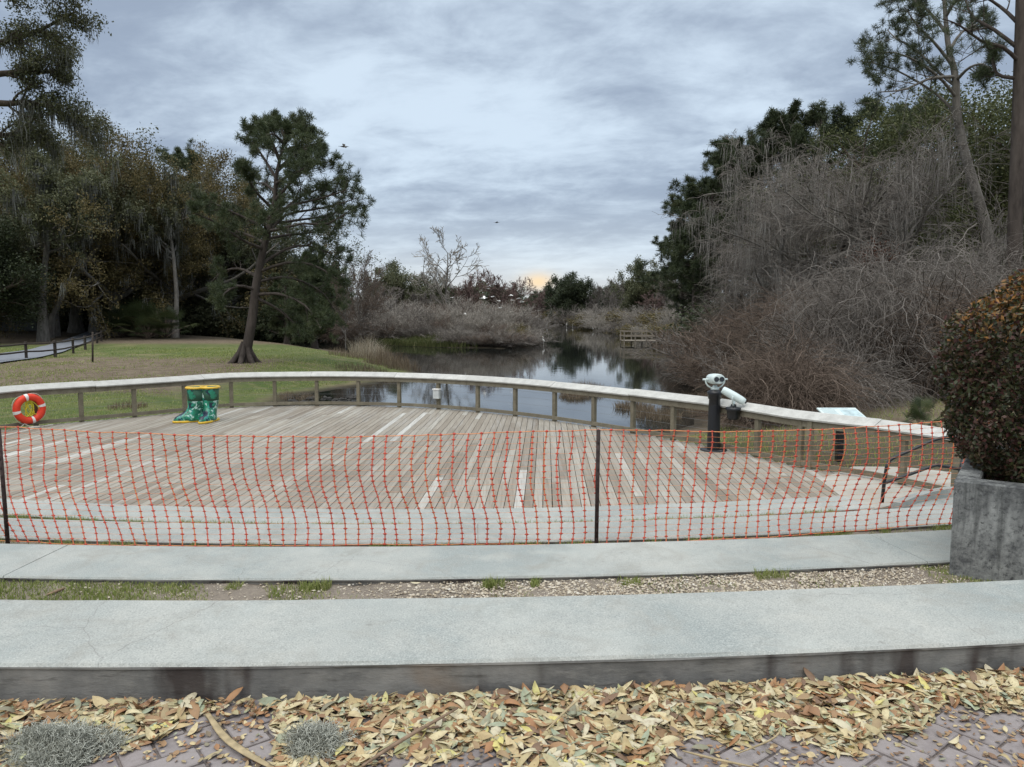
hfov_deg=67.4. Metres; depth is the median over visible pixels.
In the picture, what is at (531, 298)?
evergreen tree
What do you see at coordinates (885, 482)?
handrail
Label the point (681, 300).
pine tree
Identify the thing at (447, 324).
bare shrub
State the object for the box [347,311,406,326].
bare shrub
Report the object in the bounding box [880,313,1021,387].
bare shrub
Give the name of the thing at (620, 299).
evergreen tree
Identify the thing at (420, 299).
bare tree
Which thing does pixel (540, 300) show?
bare tree
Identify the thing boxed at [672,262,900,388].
vine thicket
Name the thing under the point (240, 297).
live oak
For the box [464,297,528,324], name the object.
bare shrub
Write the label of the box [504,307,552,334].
bare shrub
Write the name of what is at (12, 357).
path
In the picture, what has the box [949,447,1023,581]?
concrete planter
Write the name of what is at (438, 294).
evergreen tree
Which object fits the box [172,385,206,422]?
giant boot
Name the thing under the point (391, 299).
bare shrub
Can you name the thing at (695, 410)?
grass tussock
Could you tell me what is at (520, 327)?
green shrub
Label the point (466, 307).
bare shrub
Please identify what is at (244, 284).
woodland
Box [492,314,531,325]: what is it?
bare shrub
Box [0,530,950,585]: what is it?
concrete seat ledge
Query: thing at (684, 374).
bare shrub
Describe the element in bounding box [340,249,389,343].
cypress tree
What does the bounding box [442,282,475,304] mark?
bare tree
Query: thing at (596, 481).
safety net fence
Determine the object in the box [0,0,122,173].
live oak
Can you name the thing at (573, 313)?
bare shrub
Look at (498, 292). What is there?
bare tree
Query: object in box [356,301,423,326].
bare shrub
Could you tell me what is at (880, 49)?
pine tree
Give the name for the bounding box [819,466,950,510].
side path
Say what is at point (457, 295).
evergreen tree
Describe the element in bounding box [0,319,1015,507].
ground
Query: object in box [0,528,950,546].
soil strip
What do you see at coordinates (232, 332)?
evergreen shrub
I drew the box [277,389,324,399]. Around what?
grass tussock
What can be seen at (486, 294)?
evergreen tree
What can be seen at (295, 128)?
pine tree
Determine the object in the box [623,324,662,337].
bare shrub
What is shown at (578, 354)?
water
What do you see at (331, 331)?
bare shrub
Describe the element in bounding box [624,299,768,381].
bare shrub
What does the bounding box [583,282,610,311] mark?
bare tree
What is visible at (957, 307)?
vine thicket
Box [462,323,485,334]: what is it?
bare shrub
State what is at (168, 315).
palmetto
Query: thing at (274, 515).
concrete seat ledge
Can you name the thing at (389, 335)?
bare shrub
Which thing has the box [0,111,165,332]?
live oak
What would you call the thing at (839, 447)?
information panel
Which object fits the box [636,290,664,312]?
bare tree
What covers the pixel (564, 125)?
sky
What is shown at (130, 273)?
live oak
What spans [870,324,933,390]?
bare shrub
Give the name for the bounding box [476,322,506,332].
bare shrub
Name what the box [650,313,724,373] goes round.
bare shrub
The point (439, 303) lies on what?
bare shrub
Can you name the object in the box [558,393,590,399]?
grass tussock
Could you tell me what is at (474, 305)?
bare shrub
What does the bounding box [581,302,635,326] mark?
bare shrub
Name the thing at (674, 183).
pine tree
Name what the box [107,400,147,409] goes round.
grass tussock
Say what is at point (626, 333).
green shrub
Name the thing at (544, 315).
green shrub
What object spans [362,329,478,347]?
marsh grass
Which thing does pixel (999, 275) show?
vine thicket
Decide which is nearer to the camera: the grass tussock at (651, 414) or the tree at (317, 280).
the grass tussock at (651, 414)
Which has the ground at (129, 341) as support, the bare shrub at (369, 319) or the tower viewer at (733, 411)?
the bare shrub at (369, 319)
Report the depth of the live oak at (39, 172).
70.94 m
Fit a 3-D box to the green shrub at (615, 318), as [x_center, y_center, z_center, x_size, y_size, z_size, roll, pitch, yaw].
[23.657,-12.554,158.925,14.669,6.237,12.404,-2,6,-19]
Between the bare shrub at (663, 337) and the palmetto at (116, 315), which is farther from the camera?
the palmetto at (116, 315)
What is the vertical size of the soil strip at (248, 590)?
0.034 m
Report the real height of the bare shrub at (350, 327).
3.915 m
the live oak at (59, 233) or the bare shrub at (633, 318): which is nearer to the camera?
the live oak at (59, 233)
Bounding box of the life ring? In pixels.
[12,393,45,423]
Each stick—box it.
[47,587,64,594]
[361,707,457,766]
[546,685,594,730]
[682,750,753,766]
[735,725,783,754]
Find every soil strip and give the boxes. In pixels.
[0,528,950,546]
[1,565,980,600]
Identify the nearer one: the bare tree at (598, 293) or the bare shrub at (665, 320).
the bare shrub at (665, 320)
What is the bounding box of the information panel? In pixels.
[816,408,864,461]
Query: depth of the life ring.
18.70 m
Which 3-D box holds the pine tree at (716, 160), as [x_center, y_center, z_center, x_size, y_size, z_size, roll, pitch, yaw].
[17.804,-10.043,57.170,9.143,16.701,7.677,-3,6,-32]
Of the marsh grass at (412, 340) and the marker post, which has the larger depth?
the marsh grass at (412, 340)
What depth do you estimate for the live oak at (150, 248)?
101.98 m
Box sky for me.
[0,0,1014,299]
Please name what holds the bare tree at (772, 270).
on the ground at (129, 341)
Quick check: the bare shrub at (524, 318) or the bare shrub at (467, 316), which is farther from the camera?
the bare shrub at (524, 318)
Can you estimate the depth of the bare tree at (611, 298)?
213.81 m
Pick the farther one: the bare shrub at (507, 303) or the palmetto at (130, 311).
the bare shrub at (507, 303)
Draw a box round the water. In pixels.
[277,324,700,434]
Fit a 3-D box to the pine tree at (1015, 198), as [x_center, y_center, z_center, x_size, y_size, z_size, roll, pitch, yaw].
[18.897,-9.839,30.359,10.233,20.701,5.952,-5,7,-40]
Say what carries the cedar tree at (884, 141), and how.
on the ground at (129, 341)
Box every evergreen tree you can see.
[361,257,431,306]
[409,275,463,308]
[447,285,482,303]
[480,284,529,308]
[517,293,552,318]
[532,286,561,309]
[541,271,595,324]
[589,283,619,313]
[607,254,662,312]
[610,279,650,311]
[653,261,719,315]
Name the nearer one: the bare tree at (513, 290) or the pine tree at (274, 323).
the pine tree at (274, 323)
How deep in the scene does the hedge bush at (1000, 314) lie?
5.97 m
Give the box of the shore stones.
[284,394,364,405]
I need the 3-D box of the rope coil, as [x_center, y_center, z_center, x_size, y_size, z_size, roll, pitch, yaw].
[-11.765,0.596,18.801,0.065,0.422,0.372,4,7,36]
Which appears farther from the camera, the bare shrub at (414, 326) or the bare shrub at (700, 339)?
the bare shrub at (414, 326)
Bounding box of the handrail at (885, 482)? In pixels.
[880,436,964,502]
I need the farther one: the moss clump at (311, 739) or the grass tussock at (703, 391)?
the grass tussock at (703, 391)
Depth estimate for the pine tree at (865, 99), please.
63.41 m
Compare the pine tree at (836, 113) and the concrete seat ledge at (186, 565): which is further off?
the pine tree at (836, 113)
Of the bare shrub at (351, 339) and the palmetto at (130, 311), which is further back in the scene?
the bare shrub at (351, 339)
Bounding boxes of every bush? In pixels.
[901,394,941,426]
[931,269,1023,482]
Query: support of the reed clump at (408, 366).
on the ground at (129, 341)
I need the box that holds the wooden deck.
[0,405,837,508]
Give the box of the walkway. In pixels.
[910,497,952,507]
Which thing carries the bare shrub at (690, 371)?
on the ground at (129, 341)
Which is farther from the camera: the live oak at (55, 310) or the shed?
the shed
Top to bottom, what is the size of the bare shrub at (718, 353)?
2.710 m
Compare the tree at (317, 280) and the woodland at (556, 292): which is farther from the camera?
the woodland at (556, 292)
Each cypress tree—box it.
[329,268,363,345]
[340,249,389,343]
[353,264,389,313]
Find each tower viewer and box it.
[700,374,727,451]
[721,387,746,419]
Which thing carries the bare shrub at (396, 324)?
on the ground at (129, 341)
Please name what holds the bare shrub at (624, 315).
on the ground at (129, 341)
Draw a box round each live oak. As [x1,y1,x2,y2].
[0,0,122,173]
[0,94,190,302]
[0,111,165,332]
[0,112,224,339]
[0,136,126,341]
[0,141,222,334]
[0,143,115,310]
[1,191,90,322]
[19,187,88,336]
[48,135,343,337]
[48,172,183,337]
[74,147,306,336]
[84,165,223,304]
[114,152,205,337]
[135,171,381,314]
[202,244,358,306]
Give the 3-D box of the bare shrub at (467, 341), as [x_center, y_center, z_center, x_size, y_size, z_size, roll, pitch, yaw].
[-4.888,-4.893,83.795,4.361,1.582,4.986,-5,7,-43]
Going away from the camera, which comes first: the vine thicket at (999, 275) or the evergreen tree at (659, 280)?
the vine thicket at (999, 275)
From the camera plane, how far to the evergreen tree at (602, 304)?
255.56 m
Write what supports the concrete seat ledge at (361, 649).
on the soil strip at (248, 590)
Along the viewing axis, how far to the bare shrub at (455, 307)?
102.45 m
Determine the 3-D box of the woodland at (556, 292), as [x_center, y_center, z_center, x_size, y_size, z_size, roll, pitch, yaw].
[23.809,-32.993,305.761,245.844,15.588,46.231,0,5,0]
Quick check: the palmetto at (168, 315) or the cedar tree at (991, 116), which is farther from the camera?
the palmetto at (168, 315)
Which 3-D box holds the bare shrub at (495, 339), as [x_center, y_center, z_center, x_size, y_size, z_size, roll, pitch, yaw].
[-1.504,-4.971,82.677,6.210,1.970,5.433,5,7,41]
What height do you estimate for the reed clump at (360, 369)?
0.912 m
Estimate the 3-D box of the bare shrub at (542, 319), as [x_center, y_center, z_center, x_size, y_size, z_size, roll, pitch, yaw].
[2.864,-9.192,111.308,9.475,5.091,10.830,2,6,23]
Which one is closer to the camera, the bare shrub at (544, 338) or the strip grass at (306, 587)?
the strip grass at (306, 587)
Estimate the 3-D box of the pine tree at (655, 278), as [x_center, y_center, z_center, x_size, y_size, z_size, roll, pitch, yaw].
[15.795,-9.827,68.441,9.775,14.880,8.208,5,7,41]
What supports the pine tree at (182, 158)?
on the ground at (129, 341)
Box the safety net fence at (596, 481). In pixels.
[0,421,998,546]
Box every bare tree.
[315,260,347,313]
[373,283,405,305]
[404,289,439,309]
[407,225,488,305]
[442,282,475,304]
[456,268,495,303]
[475,270,516,308]
[502,277,536,312]
[524,289,546,318]
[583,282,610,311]
[603,276,625,310]
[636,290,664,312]
[651,279,680,312]
[652,113,877,325]
[665,276,713,314]
[686,102,1023,310]
[699,100,1010,314]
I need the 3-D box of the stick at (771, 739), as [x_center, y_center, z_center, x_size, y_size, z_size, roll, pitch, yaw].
[0.921,1.311,2.816,0.277,0.024,0.030,-4,7,-35]
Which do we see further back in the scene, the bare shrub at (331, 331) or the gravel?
the bare shrub at (331, 331)
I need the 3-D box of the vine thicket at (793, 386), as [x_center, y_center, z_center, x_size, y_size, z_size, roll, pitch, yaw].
[8.767,-0.572,24.114,6.771,4.023,7.586,0,5,0]
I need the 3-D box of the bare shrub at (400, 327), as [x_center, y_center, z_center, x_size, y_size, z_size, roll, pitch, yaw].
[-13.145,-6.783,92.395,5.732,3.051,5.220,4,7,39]
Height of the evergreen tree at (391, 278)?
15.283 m
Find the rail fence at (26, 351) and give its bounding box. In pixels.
[0,329,106,359]
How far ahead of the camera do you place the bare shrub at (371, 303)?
108.72 m
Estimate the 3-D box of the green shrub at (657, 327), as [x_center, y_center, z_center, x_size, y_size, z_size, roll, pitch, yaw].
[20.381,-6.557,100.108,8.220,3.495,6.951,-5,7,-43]
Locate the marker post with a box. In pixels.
[92,332,93,361]
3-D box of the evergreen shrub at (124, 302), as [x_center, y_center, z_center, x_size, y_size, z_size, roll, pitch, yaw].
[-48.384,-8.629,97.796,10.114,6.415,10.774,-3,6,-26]
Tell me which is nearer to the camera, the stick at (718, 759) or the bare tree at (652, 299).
the stick at (718, 759)
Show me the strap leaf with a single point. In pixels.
(224, 736)
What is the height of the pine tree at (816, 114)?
19.484 m
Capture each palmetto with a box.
[94,301,135,335]
[100,318,134,336]
[103,297,170,336]
[119,297,186,336]
[119,311,166,338]
[131,301,199,337]
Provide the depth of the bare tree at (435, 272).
116.40 m
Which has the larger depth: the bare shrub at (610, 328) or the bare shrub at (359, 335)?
the bare shrub at (610, 328)
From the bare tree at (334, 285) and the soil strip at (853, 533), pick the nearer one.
the soil strip at (853, 533)
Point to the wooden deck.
(329, 421)
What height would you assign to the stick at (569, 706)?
0.064 m
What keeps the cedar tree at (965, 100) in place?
on the ground at (129, 341)
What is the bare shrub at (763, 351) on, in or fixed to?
on the ground at (129, 341)
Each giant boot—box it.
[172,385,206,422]
[198,385,219,423]
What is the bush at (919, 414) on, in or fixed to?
on the ground at (129, 341)
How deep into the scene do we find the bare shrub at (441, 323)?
90.31 m
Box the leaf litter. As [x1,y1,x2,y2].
[0,663,1023,766]
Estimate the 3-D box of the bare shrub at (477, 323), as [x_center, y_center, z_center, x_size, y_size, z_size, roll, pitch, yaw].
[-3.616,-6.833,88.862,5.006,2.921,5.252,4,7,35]
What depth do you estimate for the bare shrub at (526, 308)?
109.97 m
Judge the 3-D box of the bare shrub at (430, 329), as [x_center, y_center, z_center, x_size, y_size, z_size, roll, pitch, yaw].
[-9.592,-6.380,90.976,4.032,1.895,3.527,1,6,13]
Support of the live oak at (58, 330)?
on the ground at (129, 341)
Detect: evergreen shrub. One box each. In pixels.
[62,300,108,330]
[96,293,143,328]
[173,296,237,336]
[197,300,269,338]
[240,306,283,342]
[257,303,338,342]
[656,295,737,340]
[714,263,865,319]
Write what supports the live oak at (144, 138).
on the ground at (129, 341)
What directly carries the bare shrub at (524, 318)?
on the ground at (129, 341)
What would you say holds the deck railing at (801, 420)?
on the wooden deck
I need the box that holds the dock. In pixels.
[619,330,657,344]
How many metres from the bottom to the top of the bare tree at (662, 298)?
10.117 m
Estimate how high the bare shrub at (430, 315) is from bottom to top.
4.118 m
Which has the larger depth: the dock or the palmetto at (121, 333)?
the dock
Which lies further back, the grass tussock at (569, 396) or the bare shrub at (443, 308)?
the bare shrub at (443, 308)
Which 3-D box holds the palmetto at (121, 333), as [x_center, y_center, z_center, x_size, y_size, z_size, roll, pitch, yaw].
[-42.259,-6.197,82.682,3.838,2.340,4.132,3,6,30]
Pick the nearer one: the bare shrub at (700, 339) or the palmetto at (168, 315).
the bare shrub at (700, 339)
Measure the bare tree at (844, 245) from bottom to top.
13.222 m
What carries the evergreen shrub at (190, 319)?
on the ground at (129, 341)
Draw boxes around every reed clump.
[327,346,363,358]
[335,361,388,371]
[346,333,389,358]
[361,343,411,366]
[383,357,421,370]
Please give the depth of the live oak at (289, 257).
113.33 m
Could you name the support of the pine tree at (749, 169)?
on the ground at (129, 341)
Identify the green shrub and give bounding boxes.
[509,322,527,330]
[540,310,563,323]
[566,312,595,327]
[590,309,648,329]
[612,323,646,335]
[631,308,678,327]
[639,320,679,338]
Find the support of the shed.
on the ground at (129, 341)
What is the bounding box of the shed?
[0,313,37,332]
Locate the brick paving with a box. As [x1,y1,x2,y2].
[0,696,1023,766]
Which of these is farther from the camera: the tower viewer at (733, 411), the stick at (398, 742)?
the tower viewer at (733, 411)
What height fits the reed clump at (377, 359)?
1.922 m
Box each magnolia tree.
[0,209,61,330]
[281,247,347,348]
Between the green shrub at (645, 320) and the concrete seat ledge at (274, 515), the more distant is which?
the green shrub at (645, 320)
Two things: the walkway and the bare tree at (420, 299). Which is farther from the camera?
the bare tree at (420, 299)
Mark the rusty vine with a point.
(873, 254)
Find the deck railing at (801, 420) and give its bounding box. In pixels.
[0,371,961,488]
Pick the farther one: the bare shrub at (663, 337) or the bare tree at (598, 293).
the bare tree at (598, 293)
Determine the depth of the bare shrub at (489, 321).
91.66 m
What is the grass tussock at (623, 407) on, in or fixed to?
in the water
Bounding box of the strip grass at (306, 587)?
[0,508,993,600]
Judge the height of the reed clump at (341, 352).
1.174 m
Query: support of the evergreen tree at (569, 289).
on the ground at (129, 341)
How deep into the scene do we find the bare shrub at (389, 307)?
102.26 m
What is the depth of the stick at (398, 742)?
2.80 m
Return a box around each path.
[0,331,102,361]
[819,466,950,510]
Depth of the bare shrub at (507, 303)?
110.99 m
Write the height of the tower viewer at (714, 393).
1.582 m
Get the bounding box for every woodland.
[37,256,340,309]
[342,281,743,316]
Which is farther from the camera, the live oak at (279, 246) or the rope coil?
the live oak at (279, 246)
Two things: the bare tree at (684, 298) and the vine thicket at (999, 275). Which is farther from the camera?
the bare tree at (684, 298)
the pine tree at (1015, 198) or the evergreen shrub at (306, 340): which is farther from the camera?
the evergreen shrub at (306, 340)
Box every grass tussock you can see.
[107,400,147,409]
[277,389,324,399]
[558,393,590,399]
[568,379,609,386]
[611,400,656,410]
[636,404,685,420]
[669,390,722,408]
[686,397,723,414]
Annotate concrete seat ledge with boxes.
[0,495,874,523]
[0,505,952,546]
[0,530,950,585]
[0,580,1023,702]
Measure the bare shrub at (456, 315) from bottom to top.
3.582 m
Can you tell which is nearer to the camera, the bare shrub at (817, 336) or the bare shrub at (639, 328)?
the bare shrub at (817, 336)
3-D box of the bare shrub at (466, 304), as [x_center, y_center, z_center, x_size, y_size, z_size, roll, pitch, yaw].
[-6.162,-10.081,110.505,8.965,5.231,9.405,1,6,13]
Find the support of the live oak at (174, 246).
on the ground at (129, 341)
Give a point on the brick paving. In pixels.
(133, 758)
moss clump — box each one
[0,715,136,766]
[274,714,365,764]
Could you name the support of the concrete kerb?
on the walkway
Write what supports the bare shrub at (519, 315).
on the ground at (129, 341)
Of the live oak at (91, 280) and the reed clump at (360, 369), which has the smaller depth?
the reed clump at (360, 369)
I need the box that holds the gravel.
[48,564,970,599]
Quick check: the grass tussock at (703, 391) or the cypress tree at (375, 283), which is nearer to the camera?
the grass tussock at (703, 391)
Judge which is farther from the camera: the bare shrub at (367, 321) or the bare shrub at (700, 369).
the bare shrub at (367, 321)
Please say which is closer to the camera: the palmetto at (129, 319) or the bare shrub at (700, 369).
the bare shrub at (700, 369)
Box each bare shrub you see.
[318,321,376,343]
[319,318,363,342]
[326,315,370,343]
[333,312,392,342]
[339,291,409,324]
[346,311,396,333]
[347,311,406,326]
[349,295,415,317]
[350,313,405,340]
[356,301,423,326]
[359,315,414,340]
[362,293,420,310]
[366,310,424,336]
[375,315,423,334]
[387,302,429,316]
[389,307,442,328]
[392,317,434,338]
[394,302,440,328]
[404,318,440,335]
[407,304,460,328]
[414,294,482,309]
[417,296,455,312]
[421,326,476,342]
[424,297,487,319]
[424,299,477,316]
[425,306,468,322]
[425,322,441,333]
[427,304,480,322]
[429,317,478,337]
[432,313,475,331]
[437,325,474,339]
[440,297,481,313]
[441,296,486,309]
[441,305,483,324]
[443,320,459,330]
[448,332,484,345]
[452,314,488,329]
[453,300,511,311]
[459,313,504,333]
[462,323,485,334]
[463,331,496,345]
[464,297,526,318]
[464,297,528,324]
[464,303,513,325]
[466,303,515,324]
[473,329,516,346]
[474,315,506,328]
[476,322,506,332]
[476,331,519,346]
[478,303,530,325]
[482,327,535,346]
[485,298,543,323]
[489,318,521,331]
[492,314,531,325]
[495,303,547,326]
[496,329,537,346]
[502,305,541,322]
[502,330,542,345]
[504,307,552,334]
[518,328,559,344]
[520,304,562,332]
[545,303,594,324]
[574,303,618,326]
[576,313,611,330]
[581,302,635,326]
[594,317,632,333]
[612,304,651,327]
[617,302,671,326]
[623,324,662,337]
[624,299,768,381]
[632,320,668,339]
[645,324,671,357]
[645,334,683,364]
[646,301,698,326]
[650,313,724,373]
[657,308,751,379]
[661,333,731,390]
[667,349,709,384]
[669,335,757,393]
[675,303,775,371]
[684,310,785,377]
[693,343,771,389]
[716,317,861,380]
[750,310,933,376]
[754,326,904,383]
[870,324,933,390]
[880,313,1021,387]
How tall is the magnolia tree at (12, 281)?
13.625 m
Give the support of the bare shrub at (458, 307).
on the ground at (129, 341)
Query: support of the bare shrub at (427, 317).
on the ground at (129, 341)
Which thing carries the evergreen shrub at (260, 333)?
on the ground at (129, 341)
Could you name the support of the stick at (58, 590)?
on the soil strip at (248, 590)
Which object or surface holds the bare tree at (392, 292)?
on the ground at (129, 341)
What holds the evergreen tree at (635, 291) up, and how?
on the ground at (129, 341)
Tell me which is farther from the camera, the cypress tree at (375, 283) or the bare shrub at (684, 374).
the cypress tree at (375, 283)
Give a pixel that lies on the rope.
(35, 426)
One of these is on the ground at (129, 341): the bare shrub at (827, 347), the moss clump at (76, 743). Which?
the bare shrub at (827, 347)
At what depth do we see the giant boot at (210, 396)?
19.70 m
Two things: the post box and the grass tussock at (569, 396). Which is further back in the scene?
the grass tussock at (569, 396)
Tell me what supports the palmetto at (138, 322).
on the ground at (129, 341)
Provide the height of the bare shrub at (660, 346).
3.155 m
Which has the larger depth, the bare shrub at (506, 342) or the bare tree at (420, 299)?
the bare tree at (420, 299)
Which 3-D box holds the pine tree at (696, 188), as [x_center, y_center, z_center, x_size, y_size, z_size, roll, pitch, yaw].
[16.248,-9.910,61.549,9.079,16.335,13.047,1,5,5]
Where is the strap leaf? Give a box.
[205,712,274,766]
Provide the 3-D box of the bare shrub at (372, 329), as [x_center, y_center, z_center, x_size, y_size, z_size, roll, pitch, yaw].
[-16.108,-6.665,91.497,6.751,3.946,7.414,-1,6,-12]
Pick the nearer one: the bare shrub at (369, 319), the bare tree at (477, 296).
the bare shrub at (369, 319)
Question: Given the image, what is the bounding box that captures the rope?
[21,423,51,427]
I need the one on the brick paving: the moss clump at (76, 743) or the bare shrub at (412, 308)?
the moss clump at (76, 743)
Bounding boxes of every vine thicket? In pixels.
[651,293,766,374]
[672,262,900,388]
[673,198,837,339]
[679,301,905,432]
[717,205,1021,403]
[732,136,933,324]
[761,319,937,414]
[851,260,1023,401]
[865,213,1023,368]
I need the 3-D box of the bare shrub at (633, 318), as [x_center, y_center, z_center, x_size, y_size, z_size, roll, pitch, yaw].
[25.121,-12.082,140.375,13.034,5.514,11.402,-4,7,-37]
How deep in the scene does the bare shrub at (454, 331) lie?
84.44 m
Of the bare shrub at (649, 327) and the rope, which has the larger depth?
the bare shrub at (649, 327)
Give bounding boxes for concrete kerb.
[891,487,953,508]
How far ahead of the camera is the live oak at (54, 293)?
86.69 m
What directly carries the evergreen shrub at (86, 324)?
on the ground at (129, 341)
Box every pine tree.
[155,138,203,186]
[185,107,376,363]
[256,273,309,344]
[632,133,773,297]
[636,185,736,317]
[650,225,722,325]
[660,170,760,313]
[683,136,810,290]
[684,129,832,292]
[727,97,868,249]
[763,99,895,273]
[833,84,953,195]
[846,0,1006,282]
[899,0,1023,295]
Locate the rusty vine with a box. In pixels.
[841,232,904,276]
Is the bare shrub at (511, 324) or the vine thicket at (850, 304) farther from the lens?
the bare shrub at (511, 324)
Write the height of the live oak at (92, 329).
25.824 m
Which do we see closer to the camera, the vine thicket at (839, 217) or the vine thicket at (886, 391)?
the vine thicket at (886, 391)
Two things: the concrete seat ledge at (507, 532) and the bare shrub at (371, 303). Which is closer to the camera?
the concrete seat ledge at (507, 532)
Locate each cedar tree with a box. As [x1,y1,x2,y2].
[732,84,1023,293]
[770,69,1023,279]
[879,69,1023,274]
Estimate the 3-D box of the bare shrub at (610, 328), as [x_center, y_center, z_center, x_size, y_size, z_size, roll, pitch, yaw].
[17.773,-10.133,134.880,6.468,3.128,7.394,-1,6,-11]
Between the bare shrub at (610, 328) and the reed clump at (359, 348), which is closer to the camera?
the reed clump at (359, 348)
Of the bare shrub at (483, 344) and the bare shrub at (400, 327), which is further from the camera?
the bare shrub at (400, 327)
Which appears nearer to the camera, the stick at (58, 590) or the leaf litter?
the leaf litter
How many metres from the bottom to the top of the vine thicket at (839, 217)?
14.768 m
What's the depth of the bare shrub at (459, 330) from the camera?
86.35 m
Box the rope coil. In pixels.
[23,400,38,416]
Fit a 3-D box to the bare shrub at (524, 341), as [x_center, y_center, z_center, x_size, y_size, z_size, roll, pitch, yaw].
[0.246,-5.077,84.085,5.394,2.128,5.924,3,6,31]
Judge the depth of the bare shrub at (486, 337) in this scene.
81.64 m
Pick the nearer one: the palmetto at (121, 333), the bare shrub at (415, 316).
the palmetto at (121, 333)
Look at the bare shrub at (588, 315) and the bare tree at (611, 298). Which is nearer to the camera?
the bare shrub at (588, 315)
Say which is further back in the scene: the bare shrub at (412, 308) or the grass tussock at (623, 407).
the bare shrub at (412, 308)
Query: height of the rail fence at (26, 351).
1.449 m
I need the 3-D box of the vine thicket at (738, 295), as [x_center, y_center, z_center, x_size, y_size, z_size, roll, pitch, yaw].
[15.051,-6.218,45.616,11.963,11.233,10.837,0,5,0]
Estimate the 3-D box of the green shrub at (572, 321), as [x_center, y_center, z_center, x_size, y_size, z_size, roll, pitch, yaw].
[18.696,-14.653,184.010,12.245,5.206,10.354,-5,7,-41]
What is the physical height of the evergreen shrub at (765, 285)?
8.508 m
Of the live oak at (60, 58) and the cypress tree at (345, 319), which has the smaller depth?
the live oak at (60, 58)
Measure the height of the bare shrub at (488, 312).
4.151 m
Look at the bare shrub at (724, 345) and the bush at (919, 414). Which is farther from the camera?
the bare shrub at (724, 345)
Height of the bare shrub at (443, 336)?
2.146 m
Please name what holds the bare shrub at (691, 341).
on the ground at (129, 341)
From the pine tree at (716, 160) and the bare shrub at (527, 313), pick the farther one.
the bare shrub at (527, 313)
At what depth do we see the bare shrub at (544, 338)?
89.04 m
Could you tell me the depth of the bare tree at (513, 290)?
149.84 m
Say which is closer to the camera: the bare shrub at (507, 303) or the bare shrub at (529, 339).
the bare shrub at (529, 339)
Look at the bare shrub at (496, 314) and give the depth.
94.89 m
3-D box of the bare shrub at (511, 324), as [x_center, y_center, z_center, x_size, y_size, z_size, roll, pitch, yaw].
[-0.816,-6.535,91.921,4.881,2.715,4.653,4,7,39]
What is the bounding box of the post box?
[432,388,440,398]

